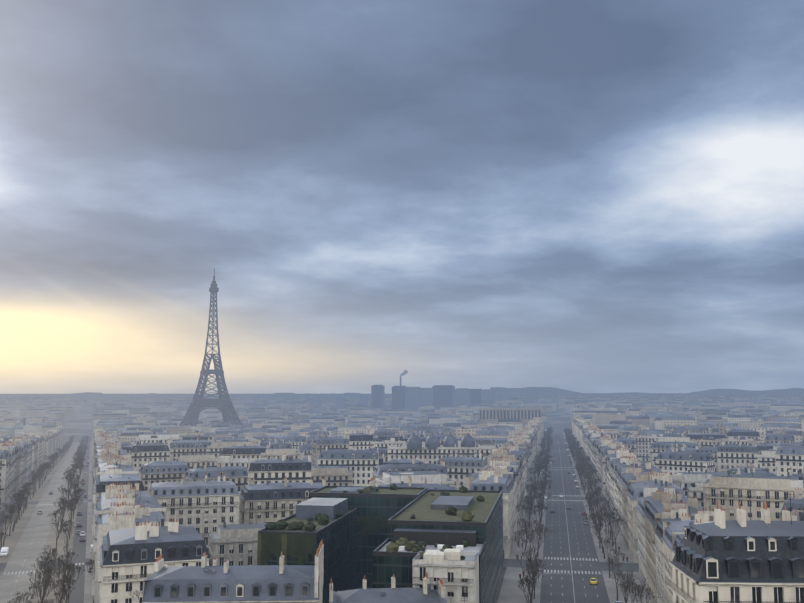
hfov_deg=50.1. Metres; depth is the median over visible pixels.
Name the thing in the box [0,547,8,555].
van
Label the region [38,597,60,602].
tree
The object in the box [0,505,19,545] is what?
tree
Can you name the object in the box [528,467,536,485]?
tree
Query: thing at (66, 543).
tree
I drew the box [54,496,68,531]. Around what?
tree
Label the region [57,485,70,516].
tree
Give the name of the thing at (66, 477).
tree
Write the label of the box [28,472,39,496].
tree
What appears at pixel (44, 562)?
tree
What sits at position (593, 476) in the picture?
tree
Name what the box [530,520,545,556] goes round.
tree
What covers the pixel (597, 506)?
tree
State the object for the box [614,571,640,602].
tree
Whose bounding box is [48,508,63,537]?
tree
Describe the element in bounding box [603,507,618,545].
tree
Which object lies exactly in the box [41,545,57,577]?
tree
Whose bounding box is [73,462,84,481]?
tree
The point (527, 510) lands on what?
tree
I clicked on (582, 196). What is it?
sky
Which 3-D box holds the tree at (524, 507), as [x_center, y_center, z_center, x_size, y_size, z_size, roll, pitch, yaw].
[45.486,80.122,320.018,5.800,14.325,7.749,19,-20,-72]
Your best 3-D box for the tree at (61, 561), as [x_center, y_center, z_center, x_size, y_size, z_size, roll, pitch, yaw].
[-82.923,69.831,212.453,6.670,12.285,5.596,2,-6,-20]
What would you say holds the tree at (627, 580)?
on the roads
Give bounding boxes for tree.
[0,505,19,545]
[0,511,10,551]
[6,504,20,535]
[7,591,36,602]
[9,494,27,531]
[12,488,28,519]
[14,492,27,523]
[14,502,26,527]
[18,483,32,509]
[21,489,33,513]
[23,481,33,506]
[26,573,58,602]
[27,561,57,602]
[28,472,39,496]
[31,469,41,489]
[31,561,56,601]
[36,549,53,581]
[37,464,47,481]
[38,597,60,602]
[40,462,49,483]
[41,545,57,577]
[42,553,61,596]
[43,561,83,602]
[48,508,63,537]
[50,516,65,552]
[50,584,67,602]
[53,546,77,580]
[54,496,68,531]
[54,560,81,602]
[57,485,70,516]
[59,521,74,552]
[60,473,73,494]
[61,520,69,545]
[62,495,82,536]
[62,500,75,531]
[68,487,83,521]
[69,476,83,507]
[72,485,85,510]
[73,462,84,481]
[83,559,95,602]
[130,589,142,602]
[511,525,536,576]
[516,497,533,525]
[517,547,545,602]
[518,517,533,549]
[518,570,542,602]
[522,501,532,529]
[522,565,539,596]
[524,496,533,521]
[525,520,550,575]
[526,504,540,535]
[526,561,542,598]
[527,489,533,514]
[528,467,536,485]
[528,481,542,515]
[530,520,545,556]
[532,462,543,481]
[533,465,546,491]
[533,485,550,521]
[533,492,545,515]
[533,499,547,524]
[535,503,546,526]
[537,480,549,505]
[575,463,589,493]
[579,454,590,478]
[580,481,595,513]
[583,509,605,558]
[584,474,598,510]
[584,501,598,524]
[585,472,596,500]
[585,488,596,518]
[585,493,603,526]
[591,477,601,487]
[591,501,608,537]
[592,509,608,547]
[593,522,606,552]
[599,528,616,577]
[600,498,611,526]
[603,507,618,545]
[603,548,626,600]
[606,514,625,549]
[611,568,634,600]
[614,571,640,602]
[620,578,658,602]
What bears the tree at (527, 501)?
on the roads
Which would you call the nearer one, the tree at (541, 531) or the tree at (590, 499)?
the tree at (541, 531)
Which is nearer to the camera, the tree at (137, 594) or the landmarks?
the tree at (137, 594)
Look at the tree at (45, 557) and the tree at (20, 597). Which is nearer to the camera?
the tree at (20, 597)
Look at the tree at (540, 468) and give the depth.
467.10 m
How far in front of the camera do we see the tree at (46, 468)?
497.73 m
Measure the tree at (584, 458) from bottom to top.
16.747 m
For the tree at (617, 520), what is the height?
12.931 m
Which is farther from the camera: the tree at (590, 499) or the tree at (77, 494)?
the tree at (77, 494)
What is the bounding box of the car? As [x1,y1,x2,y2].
[590,578,596,584]
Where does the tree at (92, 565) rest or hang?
on the roads
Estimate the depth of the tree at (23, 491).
363.39 m
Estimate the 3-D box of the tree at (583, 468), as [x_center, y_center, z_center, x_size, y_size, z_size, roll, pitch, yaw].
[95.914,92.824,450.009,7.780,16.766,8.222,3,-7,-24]
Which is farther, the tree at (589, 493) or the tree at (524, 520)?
the tree at (589, 493)
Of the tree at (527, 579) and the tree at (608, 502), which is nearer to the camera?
the tree at (527, 579)
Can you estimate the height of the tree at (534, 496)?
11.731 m
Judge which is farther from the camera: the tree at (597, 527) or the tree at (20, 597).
the tree at (597, 527)
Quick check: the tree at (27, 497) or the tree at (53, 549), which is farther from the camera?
the tree at (27, 497)
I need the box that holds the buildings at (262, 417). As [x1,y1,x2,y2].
[0,394,803,460]
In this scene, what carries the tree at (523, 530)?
on the roads
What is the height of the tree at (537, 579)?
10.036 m
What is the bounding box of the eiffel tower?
[179,268,242,425]
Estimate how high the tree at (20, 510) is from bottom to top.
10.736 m
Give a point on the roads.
(570, 554)
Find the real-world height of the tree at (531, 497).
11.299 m
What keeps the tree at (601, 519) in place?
on the roads
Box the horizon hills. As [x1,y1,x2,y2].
[0,387,803,399]
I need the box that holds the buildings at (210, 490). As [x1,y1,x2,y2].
[0,422,803,602]
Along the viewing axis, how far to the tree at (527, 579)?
194.90 m
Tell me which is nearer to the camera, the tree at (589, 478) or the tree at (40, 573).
the tree at (40, 573)
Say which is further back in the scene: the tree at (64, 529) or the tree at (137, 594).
the tree at (64, 529)
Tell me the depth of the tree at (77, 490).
380.83 m
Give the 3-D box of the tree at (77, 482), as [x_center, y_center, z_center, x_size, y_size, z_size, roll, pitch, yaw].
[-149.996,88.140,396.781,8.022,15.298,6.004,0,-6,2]
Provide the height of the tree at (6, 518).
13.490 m
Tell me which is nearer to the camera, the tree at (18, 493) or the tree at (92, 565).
the tree at (92, 565)
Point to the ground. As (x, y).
(78, 425)
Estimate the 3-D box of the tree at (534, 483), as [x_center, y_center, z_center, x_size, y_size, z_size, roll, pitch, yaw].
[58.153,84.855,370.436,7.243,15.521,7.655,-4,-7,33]
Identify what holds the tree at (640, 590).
on the roads
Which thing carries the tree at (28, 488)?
on the roads
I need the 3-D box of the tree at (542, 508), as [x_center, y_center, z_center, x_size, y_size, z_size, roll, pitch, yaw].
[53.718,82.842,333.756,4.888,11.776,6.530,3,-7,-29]
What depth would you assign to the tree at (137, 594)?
165.33 m
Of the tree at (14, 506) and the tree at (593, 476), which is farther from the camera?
the tree at (593, 476)
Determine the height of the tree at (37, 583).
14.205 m
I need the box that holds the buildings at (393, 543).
[0,445,803,602]
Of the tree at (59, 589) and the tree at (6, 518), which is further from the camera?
the tree at (6, 518)
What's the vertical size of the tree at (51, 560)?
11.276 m
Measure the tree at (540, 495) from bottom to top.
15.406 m
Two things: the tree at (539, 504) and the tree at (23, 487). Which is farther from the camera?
the tree at (23, 487)
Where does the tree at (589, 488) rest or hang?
on the roads
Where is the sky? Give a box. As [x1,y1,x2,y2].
[0,0,803,393]
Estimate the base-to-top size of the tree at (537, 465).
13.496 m
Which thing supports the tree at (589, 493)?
on the roads
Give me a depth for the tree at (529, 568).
214.70 m
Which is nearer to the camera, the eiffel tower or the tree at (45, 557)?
the tree at (45, 557)
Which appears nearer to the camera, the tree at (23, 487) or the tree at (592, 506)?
the tree at (592, 506)
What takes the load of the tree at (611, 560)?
on the roads
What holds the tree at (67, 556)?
on the roads
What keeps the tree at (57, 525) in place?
on the roads
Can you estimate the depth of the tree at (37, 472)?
474.66 m
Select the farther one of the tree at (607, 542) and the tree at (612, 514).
the tree at (612, 514)
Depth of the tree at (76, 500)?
316.35 m
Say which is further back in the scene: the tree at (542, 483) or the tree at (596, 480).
the tree at (596, 480)
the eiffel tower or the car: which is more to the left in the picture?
the eiffel tower
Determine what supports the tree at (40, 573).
on the roads
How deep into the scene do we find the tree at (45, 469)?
528.33 m
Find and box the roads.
[0,428,652,602]
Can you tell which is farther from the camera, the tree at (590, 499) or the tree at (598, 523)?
the tree at (590, 499)
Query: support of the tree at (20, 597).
on the roads
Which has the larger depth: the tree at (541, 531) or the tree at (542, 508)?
the tree at (542, 508)
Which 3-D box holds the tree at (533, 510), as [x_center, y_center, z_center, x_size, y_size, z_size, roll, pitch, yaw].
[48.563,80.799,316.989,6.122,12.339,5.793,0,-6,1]
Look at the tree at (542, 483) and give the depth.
392.62 m
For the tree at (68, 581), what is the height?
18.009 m
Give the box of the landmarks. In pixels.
[310,377,541,463]
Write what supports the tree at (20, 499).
on the roads
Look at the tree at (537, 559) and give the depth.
205.22 m
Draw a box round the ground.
[0,393,684,588]
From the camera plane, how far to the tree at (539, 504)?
327.29 m

